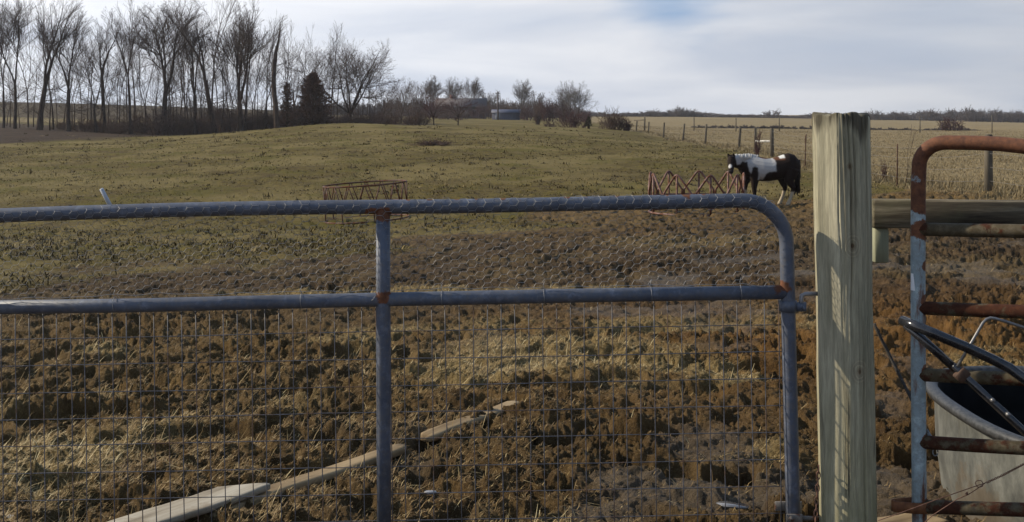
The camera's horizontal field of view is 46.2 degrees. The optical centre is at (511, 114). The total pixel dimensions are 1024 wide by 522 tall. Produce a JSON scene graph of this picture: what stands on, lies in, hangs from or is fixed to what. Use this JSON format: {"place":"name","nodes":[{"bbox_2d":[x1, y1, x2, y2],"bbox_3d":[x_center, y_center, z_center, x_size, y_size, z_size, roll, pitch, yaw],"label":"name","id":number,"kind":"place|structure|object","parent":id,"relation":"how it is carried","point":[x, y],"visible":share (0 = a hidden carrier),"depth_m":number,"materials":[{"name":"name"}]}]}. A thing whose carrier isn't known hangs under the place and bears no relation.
{"place":"outdoors","nodes":[
{"label":"outdoors","id":0,"kind":"place"},
{"bbox_2d":[0,130,904,338],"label":"pasture grass","id":1,"kind":"structure","parent":0,"point":[206,175],"depth_m":37.42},
{"bbox_2d":[0,102,1023,521],"bbox_3d":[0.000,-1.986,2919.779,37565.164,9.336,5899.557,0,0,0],"label":"ground","id":2,"kind":"structure","parent":0,"point":[662,456],"depth_m":9.84,"materials":[{"name":"soil"}]},
{"bbox_2d":[0,0,39,127],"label":"bare tree","id":3,"kind":"object","parent":2,"relation":"on","point":[5,38],"visible":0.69,"depth_m":115.69,"materials":[{"name":"brown plant"}]},
{"bbox_2d":[0,0,42,128],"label":"bare tree","id":4,"kind":"object","parent":2,"relation":"on","point":[18,35],"visible":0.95,"depth_m":113.77,"materials":[{"name":"brown plant"}]},
{"bbox_2d":[0,0,57,126],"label":"slim tree","id":5,"kind":"object","parent":2,"relation":"on","point":[28,114],"visible":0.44,"depth_m":123.92,"materials":[{"name":"brown plant"}]},
{"bbox_2d":[19,31,73,129],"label":"slim tree","id":6,"kind":"object","parent":2,"relation":"on","point":[50,74],"visible":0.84,"depth_m":112.69,"materials":[{"name":"brown plant"}]},
{"bbox_2d":[14,0,90,129],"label":"bare tree","id":7,"kind":"object","parent":2,"relation":"on","point":[39,124],"visible":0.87,"depth_m":112.04,"materials":[{"name":"brown plant"}]},
{"bbox_2d":[17,1,88,129],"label":"slim tree","id":8,"kind":"object","parent":2,"relation":"on","point":[43,15],"visible":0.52,"depth_m":117.32,"materials":[{"name":"brown plant"}]},
{"bbox_2d":[34,5,94,130],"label":"bare tree","id":9,"kind":"object","parent":2,"relation":"on","point":[68,92],"visible":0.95,"depth_m":111.95,"materials":[{"name":"brown plant"}]},
{"bbox_2d":[45,16,87,129],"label":"slim tree","id":10,"kind":"object","parent":2,"relation":"on","point":[64,120],"visible":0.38,"depth_m":121.42,"materials":[{"name":"brown plant"}]},
{"bbox_2d":[40,32,96,129],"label":"slim tree","id":11,"kind":"object","parent":2,"relation":"on","point":[73,74],"visible":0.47,"depth_m":118.67,"materials":[{"name":"brown plant"}]},
{"bbox_2d":[45,29,103,128],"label":"slim tree","id":12,"kind":"object","parent":2,"relation":"on","point":[71,113],"visible":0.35,"depth_m":126.29,"materials":[{"name":"brown plant"}]},
{"bbox_2d":[71,40,105,118],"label":"slim tree","id":13,"kind":"object","parent":2,"relation":"on","point":[88,78],"visible":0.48,"depth_m":122.29,"materials":[{"name":"brown plant"}]},
{"bbox_2d":[55,42,125,132],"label":"bare tree","id":14,"kind":"object","parent":2,"relation":"on","point":[94,115],"visible":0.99,"depth_m":111.86,"materials":[{"name":"brown plant"}]},
{"bbox_2d":[76,29,113,120],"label":"slim tree","id":15,"kind":"object","parent":2,"relation":"on","point":[92,72],"visible":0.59,"depth_m":118.65,"materials":[{"name":"brown plant"}]},
{"bbox_2d":[73,34,129,121],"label":"slim tree","id":16,"kind":"object","parent":2,"relation":"on","point":[106,75],"visible":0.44,"depth_m":131.71,"materials":[{"name":"brown plant"}]},
{"bbox_2d":[77,19,126,131],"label":"bare tree","id":17,"kind":"object","parent":2,"relation":"on","point":[102,91],"visible":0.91,"depth_m":113.79,"materials":[{"name":"brown plant"}]},
{"bbox_2d":[78,17,133,123],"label":"slim tree","id":18,"kind":"object","parent":2,"relation":"on","point":[107,65],"visible":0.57,"depth_m":126.65,"materials":[{"name":"brown plant"}]},
{"bbox_2d":[87,31,143,122],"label":"slim tree","id":19,"kind":"object","parent":2,"relation":"on","point":[124,76],"visible":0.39,"depth_m":129.96,"materials":[{"name":"brown plant"}]},
{"bbox_2d":[105,50,132,122],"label":"slim tree","id":20,"kind":"object","parent":2,"relation":"on","point":[117,86],"visible":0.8,"depth_m":115.65,"materials":[{"name":"brown plant"}]},
{"bbox_2d":[93,5,153,133],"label":"bare tree","id":21,"kind":"object","parent":2,"relation":"on","point":[129,94],"visible":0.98,"depth_m":112.58,"materials":[{"name":"brown plant"}]},
{"bbox_2d":[112,117,139,133],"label":"thicket shrub","id":22,"kind":"object","parent":2,"relation":"on","point":[131,129],"visible":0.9,"depth_m":110.00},
{"bbox_2d":[95,0,160,122],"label":"slim tree","id":23,"kind":"object","parent":2,"relation":"on","point":[132,9],"visible":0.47,"depth_m":130.64,"materials":[{"name":"brown plant"}]},
{"bbox_2d":[110,48,151,118],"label":"slim tree","id":24,"kind":"object","parent":2,"relation":"on","point":[132,73],"visible":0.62,"depth_m":124.72,"materials":[{"name":"brown plant"}]},
{"bbox_2d":[124,21,158,130],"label":"slim tree","id":25,"kind":"object","parent":2,"relation":"on","point":[145,59],"visible":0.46,"depth_m":127.81,"materials":[{"name":"brown plant"}]},
{"bbox_2d":[113,15,171,121],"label":"slim tree","id":26,"kind":"object","parent":2,"relation":"on","point":[144,69],"visible":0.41,"depth_m":122.90,"materials":[{"name":"brown plant"}]},
{"bbox_2d":[133,62,177,120],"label":"slim tree","id":27,"kind":"object","parent":2,"relation":"on","point":[154,86],"visible":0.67,"depth_m":117.00,"materials":[{"name":"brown plant"}]},
{"bbox_2d":[113,0,217,134],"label":"bare tree","id":28,"kind":"object","parent":2,"relation":"on","point":[155,33],"visible":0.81,"depth_m":112.51,"materials":[{"name":"brown plant"}]},
{"bbox_2d":[140,19,191,120],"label":"slim tree","id":29,"kind":"object","parent":2,"relation":"on","point":[170,70],"visible":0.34,"depth_m":117.84,"materials":[{"name":"brown plant"}]},
{"bbox_2d":[140,106,197,135],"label":"thicket shrub","id":30,"kind":"object","parent":2,"relation":"on","point":[157,127],"visible":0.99,"depth_m":108.71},
{"bbox_2d":[149,39,191,132],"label":"slim tree","id":31,"kind":"object","parent":2,"relation":"on","point":[167,69],"visible":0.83,"depth_m":113.55,"materials":[{"name":"brown plant"}]},
{"bbox_2d":[145,23,199,131],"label":"slim tree","id":32,"kind":"object","parent":2,"relation":"on","point":[166,72],"visible":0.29,"depth_m":120.89,"materials":[{"name":"brown plant"}]},
{"bbox_2d":[166,33,204,133],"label":"slim tree","id":33,"kind":"object","parent":2,"relation":"on","point":[181,76],"visible":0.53,"depth_m":114.45,"materials":[{"name":"brown plant"}]},
{"bbox_2d":[156,5,223,123],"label":"slim tree","id":34,"kind":"object","parent":2,"relation":"on","point":[184,70],"visible":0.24,"depth_m":118.97,"materials":[{"name":"brown plant"}]},
{"bbox_2d":[171,17,210,134],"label":"bare tree","id":35,"kind":"object","parent":2,"relation":"on","point":[193,44],"visible":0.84,"depth_m":110.96,"materials":[{"name":"brown plant"}]},
{"bbox_2d":[160,5,234,132],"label":"bare tree","id":36,"kind":"object","parent":2,"relation":"on","point":[206,86],"visible":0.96,"depth_m":109.88,"materials":[{"name":"brown plant"}]},
{"bbox_2d":[181,111,218,134],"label":"thicket shrub","id":37,"kind":"object","parent":2,"relation":"on","point":[201,124],"visible":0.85,"depth_m":107.99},
{"bbox_2d":[172,0,240,108],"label":"slim tree","id":38,"kind":"object","parent":2,"relation":"on","point":[232,2],"visible":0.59,"depth_m":130.22,"materials":[{"name":"brown plant"}]},
{"bbox_2d":[180,30,233,123],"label":"slim tree","id":39,"kind":"object","parent":2,"relation":"on","point":[204,73],"visible":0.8,"depth_m":110.14,"materials":[{"name":"brown plant"}]},
{"bbox_2d":[194,114,237,133],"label":"thicket shrub","id":40,"kind":"object","parent":2,"relation":"on","point":[233,124],"visible":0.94,"depth_m":108.12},
{"bbox_2d":[193,13,244,110],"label":"slim tree","id":41,"kind":"object","parent":2,"relation":"on","point":[213,62],"visible":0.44,"depth_m":124.96,"materials":[{"name":"brown plant"}]},
{"bbox_2d":[199,18,242,132],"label":"slim tree","id":42,"kind":"object","parent":2,"relation":"on","point":[223,72],"visible":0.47,"depth_m":111.54,"materials":[{"name":"brown plant"}]},
{"bbox_2d":[207,23,240,124],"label":"slim tree","id":43,"kind":"object","parent":2,"relation":"on","point":[222,70],"visible":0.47,"depth_m":117.54,"materials":[{"name":"brown plant"}]},
{"bbox_2d":[211,58,245,131],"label":"slim tree","id":44,"kind":"object","parent":2,"relation":"on","point":[226,76],"visible":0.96,"depth_m":108.49,"materials":[{"name":"brown plant"}]},
{"bbox_2d":[197,2,270,131],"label":"bare tree","id":45,"kind":"object","parent":2,"relation":"on","point":[248,46],"visible":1,"depth_m":108.65,"materials":[{"name":"brown plant"}]},
{"bbox_2d":[230,109,261,130],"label":"thicket shrub","id":46,"kind":"object","parent":2,"relation":"on","point":[250,123],"visible":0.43,"depth_m":110.87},
{"bbox_2d":[216,0,287,130],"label":"slim tree","id":47,"kind":"object","parent":2,"relation":"on","point":[247,84],"visible":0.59,"depth_m":112.06,"materials":[{"name":"brown plant"}]},
{"bbox_2d":[226,39,281,122],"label":"slim tree","id":48,"kind":"object","parent":2,"relation":"on","point":[257,78],"visible":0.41,"depth_m":114.16,"materials":[{"name":"brown plant"}]},
{"bbox_2d":[246,56,272,129],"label":"slim tree","id":49,"kind":"object","parent":2,"relation":"on","point":[257,91],"visible":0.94,"depth_m":108.81,"materials":[{"name":"brown plant"}]},
{"bbox_2d":[247,16,288,128],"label":"slim tree","id":50,"kind":"object","parent":2,"relation":"on","point":[275,38],"visible":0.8,"depth_m":110.70,"materials":[{"name":"brown plant"}]},
{"bbox_2d":[247,16,289,116],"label":"slim tree","id":51,"kind":"object","parent":2,"relation":"on","point":[272,54],"visible":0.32,"depth_m":132.12,"materials":[{"name":"brown plant"}]},
{"bbox_2d":[254,106,306,128],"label":"thicket shrub","id":52,"kind":"object","parent":2,"relation":"on","point":[267,124],"visible":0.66,"depth_m":110.58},
{"bbox_2d":[256,18,306,127],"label":"bare tree","id":53,"kind":"object","parent":2,"relation":"on","point":[272,79],"visible":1,"depth_m":106.10,"materials":[{"name":"brown plant"}]},
{"bbox_2d":[266,20,311,114],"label":"slim tree","id":54,"kind":"object","parent":2,"relation":"on","point":[290,28],"visible":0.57,"depth_m":124.37,"materials":[{"name":"brown plant"}]},
{"bbox_2d":[279,82,299,126],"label":"conifer tree","id":55,"kind":"object","parent":2,"relation":"on","point":[288,122],"visible":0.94,"depth_m":107.89,"materials":[{"name":"green plant"}]},
{"bbox_2d":[276,63,306,124],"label":"bare tree","id":56,"kind":"object","parent":2,"relation":"on","point":[295,78],"visible":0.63,"depth_m":118.83,"materials":[{"name":"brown plant"}]},
{"bbox_2d":[209,444,406,516],"bbox_3d":[-0.877,1.601,5.278,0.111,0.046,1.262,0,-1,33],"label":"pole","id":57,"kind":"object","parent":2,"relation":"on","point":[329,474],"visible":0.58,"depth_m":5.29,"materials":[{"name":"brown wood"}]},
{"bbox_2d":[107,483,269,521],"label":"board","id":58,"kind":"object","parent":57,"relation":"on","point":[177,510],"visible":0.9,"depth_m":4.74,"materials":[{"name":"brown wood"}]},
{"bbox_2d":[282,71,336,125],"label":"conifer tree","id":59,"kind":"object","parent":2,"relation":"on","point":[313,94],"visible":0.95,"depth_m":112.49,"materials":[{"name":"green plant"}]},
{"bbox_2d":[287,22,346,76],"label":"slim tree","id":60,"kind":"object","parent":2,"relation":"on","point":[320,50],"visible":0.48,"depth_m":134.63,"materials":[{"name":"brown plant"}]},
{"bbox_2d":[324,44,353,122],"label":"slim tree","id":61,"kind":"object","parent":2,"relation":"on","point":[347,59],"visible":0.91,"depth_m":121.04,"materials":[{"name":"brown plant"}]},
{"bbox_2d":[321,20,359,118],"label":"slim tree","id":62,"kind":"object","parent":2,"relation":"on","point":[334,46],"visible":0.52,"depth_m":129.17,"materials":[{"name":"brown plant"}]},
{"bbox_2d":[278,41,405,118],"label":"bare tree","id":63,"kind":"object","parent":2,"relation":"on","point":[371,70],"visible":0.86,"depth_m":123.40,"materials":[{"name":"brown plant"}]},
{"bbox_2d":[337,44,381,116],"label":"slim tree","id":64,"kind":"object","parent":2,"relation":"on","point":[349,73],"visible":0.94,"depth_m":120.86,"materials":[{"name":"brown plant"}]},
{"bbox_2d":[322,180,408,223],"bbox_3d":[-3.526,2.092,29.000,2.089,1.014,2.040,0,0,0],"label":"hay ring","id":65,"kind":"object","parent":2,"relation":"on","point":[325,195],"visible":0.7,"depth_m":28.68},
{"bbox_2d":[366,81,398,114],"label":"bare tree","id":66,"kind":"object","parent":2,"relation":"on","point":[391,99],"visible":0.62,"depth_m":167.50,"materials":[{"name":"grey plant"}]},
{"bbox_2d":[377,97,405,117],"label":"bare bush","id":67,"kind":"object","parent":2,"relation":"on","point":[390,107],"visible":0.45,"depth_m":221.47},
{"bbox_2d":[387,75,420,117],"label":"bare tree","id":68,"kind":"object","parent":2,"relation":"on","point":[406,92],"visible":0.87,"depth_m":174.80,"materials":[{"name":"grey plant"}]},
{"bbox_2d":[392,101,424,117],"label":"bare bush","id":69,"kind":"object","parent":2,"relation":"on","point":[408,108],"visible":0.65,"depth_m":214.01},
{"bbox_2d":[402,110,427,124],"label":"bare bush","id":70,"kind":"object","parent":2,"relation":"on","point":[416,119],"visible":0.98,"depth_m":117.62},
{"bbox_2d":[399,81,438,114],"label":"bare tree","id":71,"kind":"object","parent":2,"relation":"on","point":[418,98],"visible":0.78,"depth_m":190.04,"materials":[{"name":"grey plant"}]},
{"bbox_2d":[412,95,449,124],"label":"orchard tree","id":72,"kind":"object","parent":2,"relation":"on","point":[433,117],"visible":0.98,"depth_m":117.91,"materials":[{"name":"brown plant"}]},
{"bbox_2d":[408,137,455,145],"bbox_3d":[-4.037,1.271,59.893,2.464,0.555,2.602,0,0,34],"label":"brush heap","id":73,"kind":"object","parent":2,"relation":"on","point":[432,143],"visible":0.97,"depth_m":59.70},
{"bbox_2d":[416,96,447,118],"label":"bare bush","id":74,"kind":"object","parent":2,"relation":"on","point":[434,108],"visible":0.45,"depth_m":226.95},
{"bbox_2d":[422,74,445,102],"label":"bare tree","id":75,"kind":"object","parent":2,"relation":"on","point":[434,87],"visible":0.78,"depth_m":260.73,"materials":[{"name":"grey plant"}]},
{"bbox_2d":[289,95,591,117],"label":"distant wood","id":76,"kind":"object","parent":2,"relation":"on","point":[373,109],"visible":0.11,"depth_m":311.20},
{"bbox_2d":[442,78,462,97],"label":"bare tree","id":77,"kind":"object","parent":2,"relation":"on","point":[452,91],"visible":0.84,"depth_m":280.67,"materials":[{"name":"grey plant"}]},
{"bbox_2d":[431,106,473,119],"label":"bare bush","id":78,"kind":"object","parent":2,"relation":"on","point":[443,116],"visible":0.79,"depth_m":199.50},
{"bbox_2d":[0,122,905,295],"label":"grass tufts","id":79,"kind":"object","parent":2,"relation":"on","point":[116,256],"visible":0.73,"depth_m":24.56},
{"bbox_2d":[436,94,476,124],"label":"orchard tree","id":80,"kind":"object","parent":2,"relation":"on","point":[456,104],"visible":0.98,"depth_m":117.70,"materials":[{"name":"brown plant"}]},
{"bbox_2d":[435,95,486,118],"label":"farmhouse","id":81,"kind":"object","parent":2,"relation":"on","point":[479,101],"visible":0.28,"depth_m":251.05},
{"bbox_2d":[420,401,518,441],"bbox_3d":[-0.208,1.621,6.371,0.108,0.046,0.903,0,-1,30],"label":"pole","id":82,"kind":"object","parent":2,"relation":"on","point":[439,430],"visible":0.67,"depth_m":6.20,"materials":[{"name":"brown wood"}]},
{"bbox_2d":[456,78,484,97],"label":"bare tree","id":83,"kind":"object","parent":2,"relation":"on","point":[475,88],"visible":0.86,"depth_m":285.22,"materials":[{"name":"grey plant"}]},
{"bbox_2d":[467,102,490,118],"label":"bare bush","id":84,"kind":"object","parent":2,"relation":"on","point":[478,112],"visible":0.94,"depth_m":245.76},
{"bbox_2d":[491,109,520,119],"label":"blue shed","id":85,"kind":"structure","parent":2,"relation":"on","point":[509,114],"depth_m":232.00,"materials":[{"name":"metal"}]},
{"bbox_2d":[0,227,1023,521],"bbox_3d":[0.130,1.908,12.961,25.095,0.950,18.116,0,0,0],"label":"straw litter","id":86,"kind":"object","parent":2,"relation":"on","point":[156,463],"visible":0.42,"depth_m":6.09,"materials":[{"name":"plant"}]},
{"bbox_2d":[510,79,536,118],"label":"bare tree","id":87,"kind":"object","parent":2,"relation":"on","point":[525,93],"visible":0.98,"depth_m":249.62,"materials":[{"name":"grey plant"}]},
{"bbox_2d":[537,98,559,120],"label":"bare bush","id":88,"kind":"object","parent":2,"relation":"on","point":[547,112],"visible":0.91,"depth_m":189.66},
{"bbox_2d":[545,85,576,121],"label":"bare tree","id":89,"kind":"object","parent":2,"relation":"on","point":[560,102],"visible":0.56,"depth_m":194.72,"materials":[{"name":"grey plant"}]},
{"bbox_2d":[554,110,587,127],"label":"bare bush","id":90,"kind":"object","parent":2,"relation":"on","point":[574,121],"visible":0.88,"depth_m":124.83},
{"bbox_2d":[554,81,592,118],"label":"bare tree","id":91,"kind":"object","parent":2,"relation":"on","point":[568,98],"visible":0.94,"depth_m":190.13,"materials":[{"name":"grey plant"}]},
{"bbox_2d":[559,87,597,120],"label":"bare tree","id":92,"kind":"object","parent":2,"relation":"on","point":[584,100],"visible":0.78,"depth_m":191.59,"materials":[{"name":"grey plant"}]},
{"bbox_2d":[596,106,627,129],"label":"bare bush","id":93,"kind":"object","parent":2,"relation":"on","point":[616,121],"visible":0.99,"depth_m":111.59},
{"bbox_2d":[648,170,744,216],"bbox_3d":[4.147,1.746,27.000,2.170,0.912,2.164,0,0,0],"label":"hay ring","id":94,"kind":"object","parent":2,"relation":"on","point":[652,183],"visible":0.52,"depth_m":26.74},
{"bbox_2d":[716,501,748,508],"bbox_3d":[0.892,1.573,4.836,0.136,0.006,0.130,0,-9,31],"label":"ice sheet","id":95,"kind":"object","parent":2,"relation":"on","point":[732,505],"visible":0.98,"depth_m":4.83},
{"bbox_2d":[727,153,800,205],"bbox_3d":[5.842,1.502,27.957,1.798,1.227,0.663,0,0,-6],"label":"horse","id":96,"kind":"object","parent":2,"relation":"on","point":[784,170],"visible":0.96,"depth_m":27.80},
{"bbox_2d":[588,107,1023,129],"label":"distant treeline","id":97,"kind":"object","parent":2,"relation":"on","point":[971,115],"visible":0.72,"depth_m":397.43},
{"bbox_2d":[626,117,1021,192],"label":"wire fence","id":98,"kind":"object","parent":2,"relation":"on","point":[988,169],"visible":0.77,"depth_m":33.97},
{"bbox_2d":[812,112,876,521],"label":"gate post","id":99,"kind":"object","parent":2,"relation":"on","point":[842,203],"visible":1,"depth_m":4.26,"materials":[{"name":"brown wood"}]},
{"bbox_2d":[0,193,818,521],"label":"tube gate","id":100,"kind":"structure","parent":99,"relation":"attached to","point":[382,299],"depth_m":4.31,"materials":[{"name":"metal"}]},
{"bbox_2d":[813,465,820,521],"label":"rusty chain","id":101,"kind":"object","parent":99,"relation":"hanging from","point":[817,491],"visible":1,"depth_m":4.27,"materials":[{"name":"metal"}]},
{"bbox_2d":[872,199,1023,262],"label":"wooden rail","id":102,"kind":"object","parent":99,"relation":"attached to","point":[890,213],"visible":0.76,"depth_m":4.57,"materials":[{"name":"brown wood"}]},
{"bbox_2d":[891,135,1023,521],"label":"rusty gate","id":103,"kind":"structure","parent":99,"relation":"attached to","point":[921,309],"depth_m":4.19,"materials":[{"name":"metal"}]},
{"bbox_2d":[873,323,910,400],"bbox_3d":[1.402,0.904,4.366,0.052,0.274,0.180,0,0,-38],"label":"dark cord","id":104,"kind":"object","parent":103,"relation":"hanging from","point":[892,360],"visible":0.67,"depth_m":4.40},
{"bbox_2d":[878,463,1023,521],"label":"twisted wire","id":105,"kind":"object","parent":103,"relation":"attached to","point":[1004,474],"visible":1,"depth_m":3.98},
{"bbox_2d":[898,316,1023,435],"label":"tubular frame","id":106,"kind":"object","parent":103,"relation":"attached to","point":[918,331],"visible":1,"depth_m":3.99,"materials":[{"name":"black paint"}]},
{"bbox_2d":[877,513,948,521],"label":"board","id":107,"kind":"object","parent":2,"relation":"on","point":[905,517],"visible":0.66,"depth_m":4.62,"materials":[{"name":"brown wood"}]},
{"bbox_2d":[934,115,963,130],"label":"bare bush","id":108,"kind":"object","parent":2,"relation":"on","point":[945,125],"visible":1,"depth_m":177.53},
{"bbox_2d":[926,366,1023,521],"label":"stock tank","id":109,"kind":"object","parent":2,"relation":"on","point":[962,410],"visible":0.62,"depth_m":4.88,"materials":[{"name":"grey metal"}]},
{"bbox_2d":[0,0,1023,114],"label":"sky","id":110,"kind":"structure","parent":0,"point":[794,57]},
{"bbox_2d":[591,122,1023,199],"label":"tall dry grass","id":111,"kind":"structure","parent":0,"point":[997,187],"depth_m":52.30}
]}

